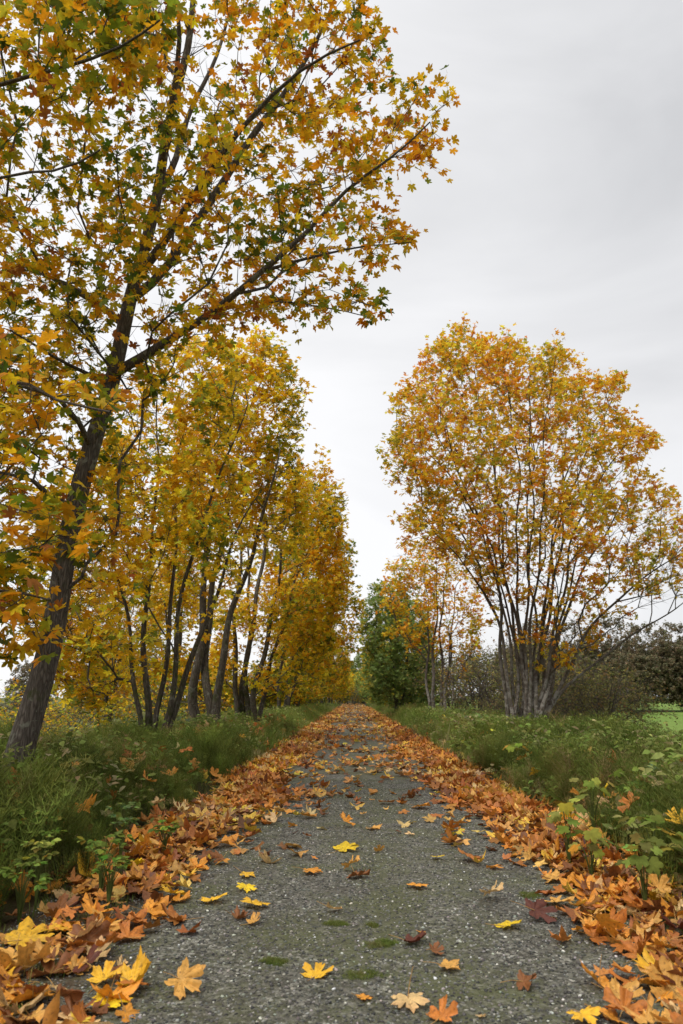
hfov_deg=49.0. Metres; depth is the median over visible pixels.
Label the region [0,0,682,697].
sky
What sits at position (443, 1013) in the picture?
fallen leaf
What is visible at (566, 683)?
shrub
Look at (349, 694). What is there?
shrub
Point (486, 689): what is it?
shrub
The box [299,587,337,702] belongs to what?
maple tree
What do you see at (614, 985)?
fallen leaf
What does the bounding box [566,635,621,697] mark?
woodland tree
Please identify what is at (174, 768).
fallen leaf
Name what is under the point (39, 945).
fallen leaf
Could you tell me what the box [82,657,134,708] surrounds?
woodland tree
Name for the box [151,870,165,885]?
fallen leaf
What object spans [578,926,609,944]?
fallen leaf
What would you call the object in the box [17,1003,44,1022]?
fallen leaf
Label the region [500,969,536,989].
fallen leaf
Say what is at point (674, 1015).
fallen leaf
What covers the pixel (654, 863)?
leafy plant
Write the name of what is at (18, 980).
fallen leaf
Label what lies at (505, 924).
fallen leaf
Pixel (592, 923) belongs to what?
fallen leaf
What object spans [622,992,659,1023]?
fallen leaf
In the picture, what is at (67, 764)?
leafy plant
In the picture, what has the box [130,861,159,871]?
fallen leaf
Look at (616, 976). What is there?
fallen leaf
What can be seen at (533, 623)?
woodland tree
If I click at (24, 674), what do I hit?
woodland tree
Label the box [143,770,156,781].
fallen leaf
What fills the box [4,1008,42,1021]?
fallen leaf
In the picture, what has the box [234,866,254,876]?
fallen leaf
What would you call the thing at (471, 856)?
fallen leaf
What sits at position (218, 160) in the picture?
maple tree
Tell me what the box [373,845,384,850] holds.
fallen leaf
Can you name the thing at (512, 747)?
leafy plant
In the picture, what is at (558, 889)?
fallen leaf
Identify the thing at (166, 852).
fallen leaf
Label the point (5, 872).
leafy plant
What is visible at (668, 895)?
fallen leaf
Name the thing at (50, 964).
fallen leaf
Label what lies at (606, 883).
fallen leaf
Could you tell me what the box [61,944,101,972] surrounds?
fallen leaf
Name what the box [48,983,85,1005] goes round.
fallen leaf
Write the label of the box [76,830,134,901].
leafy plant
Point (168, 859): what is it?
fallen leaf
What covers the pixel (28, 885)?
fallen leaf
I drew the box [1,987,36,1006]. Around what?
fallen leaf
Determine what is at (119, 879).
fallen leaf
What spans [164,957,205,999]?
fallen leaf
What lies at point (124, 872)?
fallen leaf
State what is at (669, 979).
fallen leaf
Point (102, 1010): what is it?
fallen leaf
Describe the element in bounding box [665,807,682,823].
fallen leaf
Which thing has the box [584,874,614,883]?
fallen leaf
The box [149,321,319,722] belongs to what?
maple tree
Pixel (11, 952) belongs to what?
fallen leaf
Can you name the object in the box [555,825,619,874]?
leafy plant
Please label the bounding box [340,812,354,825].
fallen leaf
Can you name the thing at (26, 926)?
fallen leaf
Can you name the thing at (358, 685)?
shrub
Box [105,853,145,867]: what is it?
fallen leaf
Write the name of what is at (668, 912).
fallen leaf
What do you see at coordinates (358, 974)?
moss patch
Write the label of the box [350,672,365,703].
shrub
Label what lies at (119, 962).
fallen leaf
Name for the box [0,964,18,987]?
fallen leaf
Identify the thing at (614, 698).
shrub
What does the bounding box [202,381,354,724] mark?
maple tree
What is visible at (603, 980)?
fallen leaf
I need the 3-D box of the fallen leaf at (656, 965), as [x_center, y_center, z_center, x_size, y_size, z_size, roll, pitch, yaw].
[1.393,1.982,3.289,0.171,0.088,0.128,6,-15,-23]
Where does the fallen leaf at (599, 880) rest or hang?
on the leaf litter
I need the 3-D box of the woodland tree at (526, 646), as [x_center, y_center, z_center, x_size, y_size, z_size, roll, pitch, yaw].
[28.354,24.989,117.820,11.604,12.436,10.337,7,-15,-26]
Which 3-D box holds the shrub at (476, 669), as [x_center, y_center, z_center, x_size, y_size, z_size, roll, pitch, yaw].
[6.958,8.710,39.088,7.603,5.052,6.398,2,-14,-8]
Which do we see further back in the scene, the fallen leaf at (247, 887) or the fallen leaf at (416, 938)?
the fallen leaf at (247, 887)
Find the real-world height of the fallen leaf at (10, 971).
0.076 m
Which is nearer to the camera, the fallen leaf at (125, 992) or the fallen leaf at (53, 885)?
the fallen leaf at (125, 992)
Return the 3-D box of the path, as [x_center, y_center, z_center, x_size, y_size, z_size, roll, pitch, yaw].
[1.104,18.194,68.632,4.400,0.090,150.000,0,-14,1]
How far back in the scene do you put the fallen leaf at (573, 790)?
7.14 m
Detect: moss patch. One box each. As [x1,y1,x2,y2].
[258,954,292,966]
[321,917,350,926]
[333,966,389,980]
[361,921,380,928]
[361,936,399,948]
[518,889,542,900]
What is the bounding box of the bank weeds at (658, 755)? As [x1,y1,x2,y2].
[0,703,682,902]
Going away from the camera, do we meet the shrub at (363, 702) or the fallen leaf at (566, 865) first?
the fallen leaf at (566, 865)
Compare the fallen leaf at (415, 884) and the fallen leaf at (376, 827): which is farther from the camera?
the fallen leaf at (376, 827)
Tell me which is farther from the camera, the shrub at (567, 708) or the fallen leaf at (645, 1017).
the shrub at (567, 708)
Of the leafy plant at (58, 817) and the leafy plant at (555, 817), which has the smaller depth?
the leafy plant at (58, 817)
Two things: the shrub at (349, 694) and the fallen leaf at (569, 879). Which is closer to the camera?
the fallen leaf at (569, 879)
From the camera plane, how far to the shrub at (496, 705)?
25.99 m
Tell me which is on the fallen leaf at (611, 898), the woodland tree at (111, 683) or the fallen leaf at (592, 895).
the fallen leaf at (592, 895)
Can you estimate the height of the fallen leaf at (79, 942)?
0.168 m
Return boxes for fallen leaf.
[0,916,53,950]
[0,932,20,958]
[0,933,18,945]
[0,941,51,970]
[0,963,14,975]
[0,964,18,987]
[0,974,15,989]
[0,986,49,1015]
[0,999,12,1023]
[0,1006,38,1023]
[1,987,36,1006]
[2,974,22,994]
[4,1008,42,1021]
[6,967,21,977]
[7,982,34,987]
[7,984,55,1005]
[9,868,32,891]
[9,978,39,985]
[13,983,53,1003]
[17,887,34,901]
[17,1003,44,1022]
[22,907,63,933]
[24,938,70,961]
[25,947,70,978]
[40,892,79,918]
[41,878,63,893]
[44,977,65,990]
[46,918,82,933]
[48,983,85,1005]
[52,884,77,898]
[54,921,83,930]
[56,1011,113,1023]
[57,934,94,952]
[57,942,86,958]
[60,990,97,1018]
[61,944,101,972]
[63,959,90,974]
[66,916,104,938]
[66,953,90,974]
[69,839,111,877]
[69,914,110,955]
[71,888,102,906]
[72,794,96,812]
[73,999,109,1023]
[77,883,105,894]
[79,930,118,947]
[81,892,113,913]
[83,998,109,1015]
[86,935,111,961]
[86,960,121,993]
[86,962,126,980]
[86,971,132,1007]
[87,874,126,884]
[88,881,113,892]
[90,907,122,930]
[90,978,142,1000]
[94,912,120,932]
[101,945,151,988]
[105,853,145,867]
[106,920,145,942]
[113,883,142,892]
[114,877,128,885]
[114,954,129,965]
[115,975,148,988]
[115,993,138,1021]
[120,907,147,923]
[122,866,148,884]
[125,842,148,856]
[128,881,163,893]
[129,895,168,916]
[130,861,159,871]
[134,751,145,762]
[138,861,172,874]
[141,889,185,902]
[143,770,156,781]
[146,853,174,863]
[150,804,164,819]
[151,796,164,802]
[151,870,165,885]
[155,872,178,888]
[157,855,169,866]
[160,884,185,894]
[160,903,202,919]
[161,766,177,780]
[161,848,184,855]
[162,869,178,879]
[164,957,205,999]
[170,890,190,901]
[178,747,193,752]
[183,857,209,872]
[199,892,226,902]
[209,850,227,862]
[225,906,252,918]
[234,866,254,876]
[236,882,256,892]
[240,897,270,905]
[243,912,260,924]
[258,847,281,863]
[297,867,322,872]
[301,962,333,980]
[317,901,342,909]
[326,841,358,854]
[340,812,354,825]
[341,855,359,868]
[346,868,369,877]
[352,993,372,999]
[365,824,381,828]
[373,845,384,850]
[389,929,426,942]
[391,967,429,1012]
[405,802,430,807]
[407,882,427,886]
[426,941,444,954]
[426,994,457,1023]
[431,958,459,969]
[456,845,479,860]
[479,880,503,896]
[485,919,521,927]
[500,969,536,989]
[512,897,557,923]
[526,852,557,859]
[538,852,565,860]
[538,857,566,863]
[539,895,574,901]
[542,869,567,882]
[545,871,574,885]
[546,848,566,860]
[546,883,573,896]
[554,836,564,854]
[555,906,581,912]
[556,872,578,880]
[560,839,587,851]
[562,859,585,870]
[563,905,595,922]
[566,1005,600,1023]
[570,788,589,800]
[571,889,600,906]
[571,917,597,929]
[572,864,597,874]
[572,874,606,894]
[574,910,601,924]
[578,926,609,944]
[579,905,607,919]
[579,918,606,932]
[580,880,605,897]
[580,892,603,910]
[580,903,626,938]
[580,954,609,987]
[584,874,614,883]
[584,1003,627,1023]
[588,894,614,912]
[591,977,644,1001]
[592,905,626,935]
[593,896,624,909]
[595,874,602,888]
[597,924,629,937]
[598,880,608,892]
[600,881,626,896]
[602,845,621,859]
[603,986,646,1021]
[604,862,629,878]
[604,920,657,935]
[604,929,636,951]
[605,888,628,902]
[607,934,642,943]
[608,966,647,985]
[614,882,639,892]
[614,903,647,914]
[615,876,653,892]
[617,789,642,812]
[620,889,667,907]
[620,932,646,963]
[622,977,669,986]
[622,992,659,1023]
[627,911,665,918]
[628,916,661,931]
[628,926,666,942]
[628,929,662,939]
[630,904,663,914]
[632,950,682,962]
[633,948,654,973]
[635,959,669,974]
[636,925,682,953]
[638,846,646,855]
[639,890,666,900]
[640,994,672,1023]
[642,898,672,911]
[646,931,674,947]
[647,955,682,999]
[648,874,671,892]
[650,923,674,936]
[654,949,680,966]
[655,986,677,1005]
[659,908,682,928]
[659,997,680,1014]
[660,896,682,918]
[660,974,682,983]
[664,891,677,905]
[664,897,682,914]
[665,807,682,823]
[665,982,682,1007]
[667,1002,682,1022]
[672,957,682,970]
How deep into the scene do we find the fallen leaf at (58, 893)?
4.57 m
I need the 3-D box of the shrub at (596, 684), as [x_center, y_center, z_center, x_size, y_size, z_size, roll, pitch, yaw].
[10.373,8.344,32.788,5.198,4.104,6.178,5,-15,-21]
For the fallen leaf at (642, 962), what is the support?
on the path
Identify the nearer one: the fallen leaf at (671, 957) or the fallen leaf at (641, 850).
the fallen leaf at (671, 957)
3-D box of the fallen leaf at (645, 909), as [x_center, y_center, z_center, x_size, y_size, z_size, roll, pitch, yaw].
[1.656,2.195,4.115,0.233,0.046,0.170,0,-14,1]
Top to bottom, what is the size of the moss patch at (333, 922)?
0.069 m
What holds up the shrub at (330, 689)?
on the ground at (671, 723)
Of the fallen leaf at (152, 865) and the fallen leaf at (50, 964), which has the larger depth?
the fallen leaf at (152, 865)
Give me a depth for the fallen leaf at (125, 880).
4.73 m
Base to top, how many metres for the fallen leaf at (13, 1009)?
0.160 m
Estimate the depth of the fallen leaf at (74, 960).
3.34 m
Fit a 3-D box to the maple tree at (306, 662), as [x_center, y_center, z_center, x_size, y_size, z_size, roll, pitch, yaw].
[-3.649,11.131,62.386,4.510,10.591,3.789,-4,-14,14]
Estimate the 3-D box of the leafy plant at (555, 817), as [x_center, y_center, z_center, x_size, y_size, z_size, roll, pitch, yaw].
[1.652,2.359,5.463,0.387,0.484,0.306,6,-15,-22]
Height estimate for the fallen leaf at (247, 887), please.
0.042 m
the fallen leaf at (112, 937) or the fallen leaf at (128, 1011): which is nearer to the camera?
the fallen leaf at (128, 1011)
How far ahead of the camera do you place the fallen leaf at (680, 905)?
4.20 m
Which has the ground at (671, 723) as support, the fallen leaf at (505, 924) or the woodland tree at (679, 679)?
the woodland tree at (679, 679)
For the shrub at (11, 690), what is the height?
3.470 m
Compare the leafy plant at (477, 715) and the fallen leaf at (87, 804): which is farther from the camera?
the leafy plant at (477, 715)
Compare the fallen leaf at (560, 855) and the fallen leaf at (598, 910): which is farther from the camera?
the fallen leaf at (560, 855)
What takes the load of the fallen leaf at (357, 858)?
on the path
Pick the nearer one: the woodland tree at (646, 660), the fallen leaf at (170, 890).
the fallen leaf at (170, 890)
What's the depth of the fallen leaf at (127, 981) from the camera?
3.15 m
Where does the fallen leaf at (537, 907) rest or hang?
on the path
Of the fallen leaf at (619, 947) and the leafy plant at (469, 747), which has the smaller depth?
the fallen leaf at (619, 947)
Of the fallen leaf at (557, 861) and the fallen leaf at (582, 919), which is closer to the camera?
the fallen leaf at (582, 919)
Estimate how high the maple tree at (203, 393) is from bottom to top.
8.925 m
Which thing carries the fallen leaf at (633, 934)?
on the path
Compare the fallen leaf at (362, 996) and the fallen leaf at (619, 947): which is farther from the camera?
the fallen leaf at (619, 947)
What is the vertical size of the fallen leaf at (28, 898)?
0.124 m
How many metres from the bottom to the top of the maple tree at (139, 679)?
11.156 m
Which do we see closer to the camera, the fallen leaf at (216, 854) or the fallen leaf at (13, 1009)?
the fallen leaf at (13, 1009)
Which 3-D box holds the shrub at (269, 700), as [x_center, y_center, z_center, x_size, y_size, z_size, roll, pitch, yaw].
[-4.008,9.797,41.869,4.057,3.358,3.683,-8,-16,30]
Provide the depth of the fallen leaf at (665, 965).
3.12 m
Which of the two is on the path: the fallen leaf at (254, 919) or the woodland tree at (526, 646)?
the fallen leaf at (254, 919)
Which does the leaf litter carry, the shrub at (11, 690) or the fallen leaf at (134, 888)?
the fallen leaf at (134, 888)
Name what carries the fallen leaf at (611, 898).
on the fallen leaf
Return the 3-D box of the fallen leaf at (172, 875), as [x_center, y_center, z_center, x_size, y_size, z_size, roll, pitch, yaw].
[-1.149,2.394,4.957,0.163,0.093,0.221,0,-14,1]
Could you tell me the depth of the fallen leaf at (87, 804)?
5.83 m
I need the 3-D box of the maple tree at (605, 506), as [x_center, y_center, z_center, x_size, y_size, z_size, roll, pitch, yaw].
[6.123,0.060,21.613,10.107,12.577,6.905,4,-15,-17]
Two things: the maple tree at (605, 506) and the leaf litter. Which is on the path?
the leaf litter
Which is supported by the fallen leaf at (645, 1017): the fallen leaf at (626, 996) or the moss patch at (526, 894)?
the fallen leaf at (626, 996)
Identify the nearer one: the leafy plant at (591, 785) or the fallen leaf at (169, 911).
the fallen leaf at (169, 911)
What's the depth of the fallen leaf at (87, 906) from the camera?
4.11 m
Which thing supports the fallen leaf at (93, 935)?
on the leaf litter
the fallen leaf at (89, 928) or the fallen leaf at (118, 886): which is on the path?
the fallen leaf at (118, 886)
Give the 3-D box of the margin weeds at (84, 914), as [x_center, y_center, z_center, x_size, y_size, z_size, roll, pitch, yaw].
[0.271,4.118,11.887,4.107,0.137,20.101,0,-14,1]
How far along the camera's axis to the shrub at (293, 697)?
48.01 m
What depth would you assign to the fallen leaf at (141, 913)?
4.07 m
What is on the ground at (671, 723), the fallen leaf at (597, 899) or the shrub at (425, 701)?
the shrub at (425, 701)
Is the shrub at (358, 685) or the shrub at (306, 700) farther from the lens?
the shrub at (358, 685)
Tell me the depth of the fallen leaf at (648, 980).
3.12 m
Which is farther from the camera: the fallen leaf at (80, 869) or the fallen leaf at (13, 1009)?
the fallen leaf at (80, 869)
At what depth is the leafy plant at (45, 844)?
4.35 m
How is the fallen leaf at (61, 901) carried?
on the leaf litter
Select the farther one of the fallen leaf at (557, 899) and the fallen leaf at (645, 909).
the fallen leaf at (557, 899)
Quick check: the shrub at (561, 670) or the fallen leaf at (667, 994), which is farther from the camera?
the shrub at (561, 670)
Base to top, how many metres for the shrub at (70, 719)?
2.169 m
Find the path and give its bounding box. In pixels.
[0,703,682,1023]
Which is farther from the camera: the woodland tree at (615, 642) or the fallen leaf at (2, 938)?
the woodland tree at (615, 642)
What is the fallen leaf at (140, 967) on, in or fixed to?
on the fallen leaf at (127, 981)
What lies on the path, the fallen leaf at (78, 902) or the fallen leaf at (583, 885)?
the fallen leaf at (78, 902)
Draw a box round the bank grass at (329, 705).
[2,702,682,894]
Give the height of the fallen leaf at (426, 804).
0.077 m
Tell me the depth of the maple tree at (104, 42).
6.62 m
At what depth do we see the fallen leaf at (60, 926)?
3.84 m
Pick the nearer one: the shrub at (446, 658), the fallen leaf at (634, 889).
the fallen leaf at (634, 889)
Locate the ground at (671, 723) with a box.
[0,698,682,926]
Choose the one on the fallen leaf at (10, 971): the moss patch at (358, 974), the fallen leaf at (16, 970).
the fallen leaf at (16, 970)
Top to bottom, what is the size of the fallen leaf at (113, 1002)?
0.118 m
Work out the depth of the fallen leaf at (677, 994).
3.03 m
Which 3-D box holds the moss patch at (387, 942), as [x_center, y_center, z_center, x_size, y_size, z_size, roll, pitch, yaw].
[0.203,2.135,3.708,0.228,0.065,0.170,0,-14,1]
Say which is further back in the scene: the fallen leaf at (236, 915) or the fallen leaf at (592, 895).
the fallen leaf at (592, 895)
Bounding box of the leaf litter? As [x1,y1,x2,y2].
[0,703,682,1023]
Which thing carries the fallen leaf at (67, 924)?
on the fallen leaf at (60, 926)
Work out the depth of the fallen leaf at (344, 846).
6.01 m
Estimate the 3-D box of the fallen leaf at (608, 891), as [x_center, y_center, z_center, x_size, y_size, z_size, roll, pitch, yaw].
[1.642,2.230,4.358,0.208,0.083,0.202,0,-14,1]
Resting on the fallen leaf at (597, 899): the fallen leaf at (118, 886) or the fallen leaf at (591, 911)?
the fallen leaf at (591, 911)
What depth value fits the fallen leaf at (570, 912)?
4.08 m
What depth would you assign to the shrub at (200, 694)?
29.71 m
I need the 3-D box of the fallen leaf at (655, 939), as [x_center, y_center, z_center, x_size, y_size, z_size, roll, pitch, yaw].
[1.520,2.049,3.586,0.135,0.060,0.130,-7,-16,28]
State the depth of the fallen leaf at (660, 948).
3.59 m
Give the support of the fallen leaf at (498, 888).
on the path
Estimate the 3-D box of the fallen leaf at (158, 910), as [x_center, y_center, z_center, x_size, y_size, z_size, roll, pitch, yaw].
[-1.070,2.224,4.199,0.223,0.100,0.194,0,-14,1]
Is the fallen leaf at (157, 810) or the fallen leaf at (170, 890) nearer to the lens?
the fallen leaf at (170, 890)
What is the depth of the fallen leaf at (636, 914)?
3.98 m
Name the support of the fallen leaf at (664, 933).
on the path
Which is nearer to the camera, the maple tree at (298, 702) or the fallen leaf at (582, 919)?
the fallen leaf at (582, 919)
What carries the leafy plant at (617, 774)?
on the ground at (671, 723)
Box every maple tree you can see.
[0,0,198,672]
[0,0,460,774]
[11,331,261,732]
[55,546,138,730]
[92,558,171,723]
[132,504,219,696]
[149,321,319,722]
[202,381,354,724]
[252,480,368,709]
[272,546,337,705]
[273,607,321,704]
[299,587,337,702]
[323,627,351,703]
[359,646,368,704]
[375,312,682,722]
[375,538,488,709]
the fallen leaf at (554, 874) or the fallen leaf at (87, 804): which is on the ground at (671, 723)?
the fallen leaf at (554, 874)
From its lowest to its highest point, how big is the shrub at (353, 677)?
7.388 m
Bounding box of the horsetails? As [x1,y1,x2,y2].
[0,701,682,926]
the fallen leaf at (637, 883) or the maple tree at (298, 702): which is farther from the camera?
the maple tree at (298, 702)
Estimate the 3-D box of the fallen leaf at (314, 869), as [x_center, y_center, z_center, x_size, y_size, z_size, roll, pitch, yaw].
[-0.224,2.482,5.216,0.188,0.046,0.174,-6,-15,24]
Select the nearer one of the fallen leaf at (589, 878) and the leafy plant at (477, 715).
the fallen leaf at (589, 878)
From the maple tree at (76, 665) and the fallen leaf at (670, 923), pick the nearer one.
the fallen leaf at (670, 923)
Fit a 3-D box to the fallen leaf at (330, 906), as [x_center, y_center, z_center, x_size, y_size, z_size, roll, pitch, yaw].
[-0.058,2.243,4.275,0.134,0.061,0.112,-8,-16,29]
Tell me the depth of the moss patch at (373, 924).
3.99 m
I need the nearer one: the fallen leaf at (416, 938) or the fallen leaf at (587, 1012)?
the fallen leaf at (587, 1012)
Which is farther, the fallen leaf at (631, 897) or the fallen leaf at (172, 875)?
the fallen leaf at (172, 875)
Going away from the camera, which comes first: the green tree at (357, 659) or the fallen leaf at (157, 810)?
the fallen leaf at (157, 810)
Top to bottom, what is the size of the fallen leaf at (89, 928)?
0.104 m
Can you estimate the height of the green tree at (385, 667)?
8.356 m
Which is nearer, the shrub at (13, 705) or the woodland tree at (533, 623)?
the shrub at (13, 705)
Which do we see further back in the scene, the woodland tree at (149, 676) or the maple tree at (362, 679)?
the maple tree at (362, 679)
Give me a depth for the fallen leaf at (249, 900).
4.36 m
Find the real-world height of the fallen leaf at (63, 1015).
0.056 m
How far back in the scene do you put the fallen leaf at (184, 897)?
4.52 m
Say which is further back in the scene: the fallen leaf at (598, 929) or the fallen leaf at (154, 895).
the fallen leaf at (154, 895)
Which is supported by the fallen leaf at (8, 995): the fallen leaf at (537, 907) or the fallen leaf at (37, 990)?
the fallen leaf at (37, 990)
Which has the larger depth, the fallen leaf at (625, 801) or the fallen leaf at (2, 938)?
the fallen leaf at (625, 801)
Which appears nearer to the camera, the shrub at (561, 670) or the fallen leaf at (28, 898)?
the fallen leaf at (28, 898)
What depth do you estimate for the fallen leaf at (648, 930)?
3.74 m
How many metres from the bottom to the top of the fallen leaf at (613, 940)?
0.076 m
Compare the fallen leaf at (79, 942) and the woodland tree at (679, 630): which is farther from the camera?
the woodland tree at (679, 630)
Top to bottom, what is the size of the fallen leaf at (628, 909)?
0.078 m
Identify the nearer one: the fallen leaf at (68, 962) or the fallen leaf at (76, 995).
the fallen leaf at (76, 995)
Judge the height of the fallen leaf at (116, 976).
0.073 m
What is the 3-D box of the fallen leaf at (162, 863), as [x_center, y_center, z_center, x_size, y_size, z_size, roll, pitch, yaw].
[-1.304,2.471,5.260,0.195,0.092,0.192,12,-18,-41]
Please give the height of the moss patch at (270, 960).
0.072 m
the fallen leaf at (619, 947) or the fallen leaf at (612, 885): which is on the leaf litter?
the fallen leaf at (612, 885)
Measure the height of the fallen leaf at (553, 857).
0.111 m
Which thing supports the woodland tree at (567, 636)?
on the ground at (671, 723)
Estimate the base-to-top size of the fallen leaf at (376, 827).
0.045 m
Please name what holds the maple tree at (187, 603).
on the ground at (671, 723)
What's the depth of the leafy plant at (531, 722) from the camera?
12.90 m
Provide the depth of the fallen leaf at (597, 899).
4.30 m
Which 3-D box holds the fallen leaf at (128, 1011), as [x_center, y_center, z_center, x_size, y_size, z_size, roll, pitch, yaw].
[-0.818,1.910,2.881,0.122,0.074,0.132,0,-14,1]
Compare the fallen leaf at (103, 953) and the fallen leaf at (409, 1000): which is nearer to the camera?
the fallen leaf at (409, 1000)
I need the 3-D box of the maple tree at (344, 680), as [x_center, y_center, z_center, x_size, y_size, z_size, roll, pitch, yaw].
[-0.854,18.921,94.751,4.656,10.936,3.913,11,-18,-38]
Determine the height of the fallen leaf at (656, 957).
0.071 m
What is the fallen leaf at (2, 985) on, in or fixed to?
on the path
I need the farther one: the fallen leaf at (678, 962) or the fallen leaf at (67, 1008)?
the fallen leaf at (678, 962)
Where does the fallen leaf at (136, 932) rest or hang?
on the path
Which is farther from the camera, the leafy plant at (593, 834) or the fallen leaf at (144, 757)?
the fallen leaf at (144, 757)
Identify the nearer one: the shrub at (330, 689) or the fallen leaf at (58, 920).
the fallen leaf at (58, 920)
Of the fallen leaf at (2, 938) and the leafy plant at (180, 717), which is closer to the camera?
the fallen leaf at (2, 938)
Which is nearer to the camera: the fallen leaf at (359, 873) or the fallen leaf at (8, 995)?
the fallen leaf at (8, 995)
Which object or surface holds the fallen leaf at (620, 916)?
on the path
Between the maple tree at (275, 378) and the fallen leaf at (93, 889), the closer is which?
the fallen leaf at (93, 889)
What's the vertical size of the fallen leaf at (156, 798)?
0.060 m
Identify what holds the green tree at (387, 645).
on the ground at (671, 723)
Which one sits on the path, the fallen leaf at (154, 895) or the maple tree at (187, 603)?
the fallen leaf at (154, 895)
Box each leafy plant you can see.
[0,800,27,849]
[0,856,52,924]
[20,834,60,909]
[30,806,66,866]
[40,762,79,780]
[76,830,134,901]
[90,853,132,908]
[105,802,139,854]
[147,820,180,854]
[176,716,196,726]
[444,738,475,761]
[464,711,490,725]
[502,738,537,765]
[520,721,547,734]
[537,800,594,862]
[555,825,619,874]
[569,777,614,827]
[608,768,649,814]
[614,836,673,899]
[618,808,682,880]
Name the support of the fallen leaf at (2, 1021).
on the path
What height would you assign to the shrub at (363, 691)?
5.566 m
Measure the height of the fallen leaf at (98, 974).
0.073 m
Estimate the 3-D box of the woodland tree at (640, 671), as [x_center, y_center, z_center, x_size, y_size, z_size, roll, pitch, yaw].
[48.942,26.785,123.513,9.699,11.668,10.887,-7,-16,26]
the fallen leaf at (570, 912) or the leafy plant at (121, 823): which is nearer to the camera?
the fallen leaf at (570, 912)
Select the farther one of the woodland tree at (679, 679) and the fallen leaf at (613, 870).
the woodland tree at (679, 679)
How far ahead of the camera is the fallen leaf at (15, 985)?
3.04 m
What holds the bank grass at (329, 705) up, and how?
on the ground at (671, 723)
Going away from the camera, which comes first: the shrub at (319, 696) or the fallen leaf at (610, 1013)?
the fallen leaf at (610, 1013)
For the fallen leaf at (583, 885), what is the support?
on the fallen leaf
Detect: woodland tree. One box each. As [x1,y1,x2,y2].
[4,660,58,710]
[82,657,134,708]
[117,648,169,709]
[491,634,548,687]
[517,617,564,656]
[537,620,595,674]
[544,647,577,676]
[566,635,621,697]
[586,615,644,709]
[611,621,679,710]
[620,640,660,709]
[647,620,682,707]
[650,637,682,705]
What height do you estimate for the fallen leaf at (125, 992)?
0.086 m
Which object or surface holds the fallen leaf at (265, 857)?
on the path
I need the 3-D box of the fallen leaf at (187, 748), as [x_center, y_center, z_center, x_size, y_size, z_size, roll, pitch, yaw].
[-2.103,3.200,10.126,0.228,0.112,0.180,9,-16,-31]
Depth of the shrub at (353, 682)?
143.81 m
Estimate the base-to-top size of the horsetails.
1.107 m
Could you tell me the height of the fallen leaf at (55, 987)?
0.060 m
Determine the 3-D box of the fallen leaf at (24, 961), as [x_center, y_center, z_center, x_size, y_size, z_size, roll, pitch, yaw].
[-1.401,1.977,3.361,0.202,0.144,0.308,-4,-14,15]
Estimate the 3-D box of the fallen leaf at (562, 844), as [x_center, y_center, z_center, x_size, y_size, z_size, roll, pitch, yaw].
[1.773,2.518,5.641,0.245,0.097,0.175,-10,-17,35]
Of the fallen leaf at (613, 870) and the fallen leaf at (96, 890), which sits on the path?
the fallen leaf at (96, 890)
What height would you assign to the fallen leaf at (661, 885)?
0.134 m
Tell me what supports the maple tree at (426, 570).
on the ground at (671, 723)
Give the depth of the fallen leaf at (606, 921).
3.68 m
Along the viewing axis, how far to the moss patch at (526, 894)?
4.60 m
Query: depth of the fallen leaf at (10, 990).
3.03 m
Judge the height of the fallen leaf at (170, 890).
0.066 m
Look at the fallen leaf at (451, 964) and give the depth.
3.39 m
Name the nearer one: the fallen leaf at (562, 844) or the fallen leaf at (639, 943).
the fallen leaf at (639, 943)
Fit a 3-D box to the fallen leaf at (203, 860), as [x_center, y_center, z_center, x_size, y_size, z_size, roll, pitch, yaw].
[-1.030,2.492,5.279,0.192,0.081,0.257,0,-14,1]
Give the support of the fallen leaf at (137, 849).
on the leaf litter
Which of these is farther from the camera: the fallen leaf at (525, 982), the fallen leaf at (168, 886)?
the fallen leaf at (168, 886)
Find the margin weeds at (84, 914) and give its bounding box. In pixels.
[0,774,682,1015]
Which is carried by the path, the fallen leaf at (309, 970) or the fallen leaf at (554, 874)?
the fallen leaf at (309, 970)
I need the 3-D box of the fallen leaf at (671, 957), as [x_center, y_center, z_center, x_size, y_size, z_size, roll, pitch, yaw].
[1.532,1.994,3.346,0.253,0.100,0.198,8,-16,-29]
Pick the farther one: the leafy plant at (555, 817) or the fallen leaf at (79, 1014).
the leafy plant at (555, 817)
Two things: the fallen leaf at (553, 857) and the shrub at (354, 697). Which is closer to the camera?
the fallen leaf at (553, 857)
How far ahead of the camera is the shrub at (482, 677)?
42.53 m
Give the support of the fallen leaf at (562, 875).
on the path
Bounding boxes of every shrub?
[0,668,89,729]
[0,679,101,740]
[3,693,144,739]
[101,673,233,725]
[144,642,250,719]
[241,656,303,709]
[257,665,307,706]
[279,663,319,705]
[300,680,328,705]
[314,682,339,702]
[333,677,355,704]
[334,672,356,702]
[341,684,364,703]
[348,667,365,702]
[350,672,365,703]
[353,667,368,703]
[358,682,373,702]
[392,664,448,706]
[402,637,538,712]
[403,640,514,706]
[428,646,559,715]
[438,645,561,712]
[472,680,539,716]
[488,638,648,725]
[519,665,614,714]
[521,661,650,719]
[528,661,682,731]
[539,670,659,724]
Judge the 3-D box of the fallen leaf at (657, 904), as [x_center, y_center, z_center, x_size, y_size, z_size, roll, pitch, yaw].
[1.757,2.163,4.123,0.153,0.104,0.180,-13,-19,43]
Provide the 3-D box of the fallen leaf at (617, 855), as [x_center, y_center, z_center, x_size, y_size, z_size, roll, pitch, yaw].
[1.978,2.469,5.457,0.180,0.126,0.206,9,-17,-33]
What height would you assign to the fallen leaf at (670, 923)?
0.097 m
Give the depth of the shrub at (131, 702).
26.84 m
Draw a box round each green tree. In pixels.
[350,652,364,702]
[354,577,442,715]
[362,601,429,704]

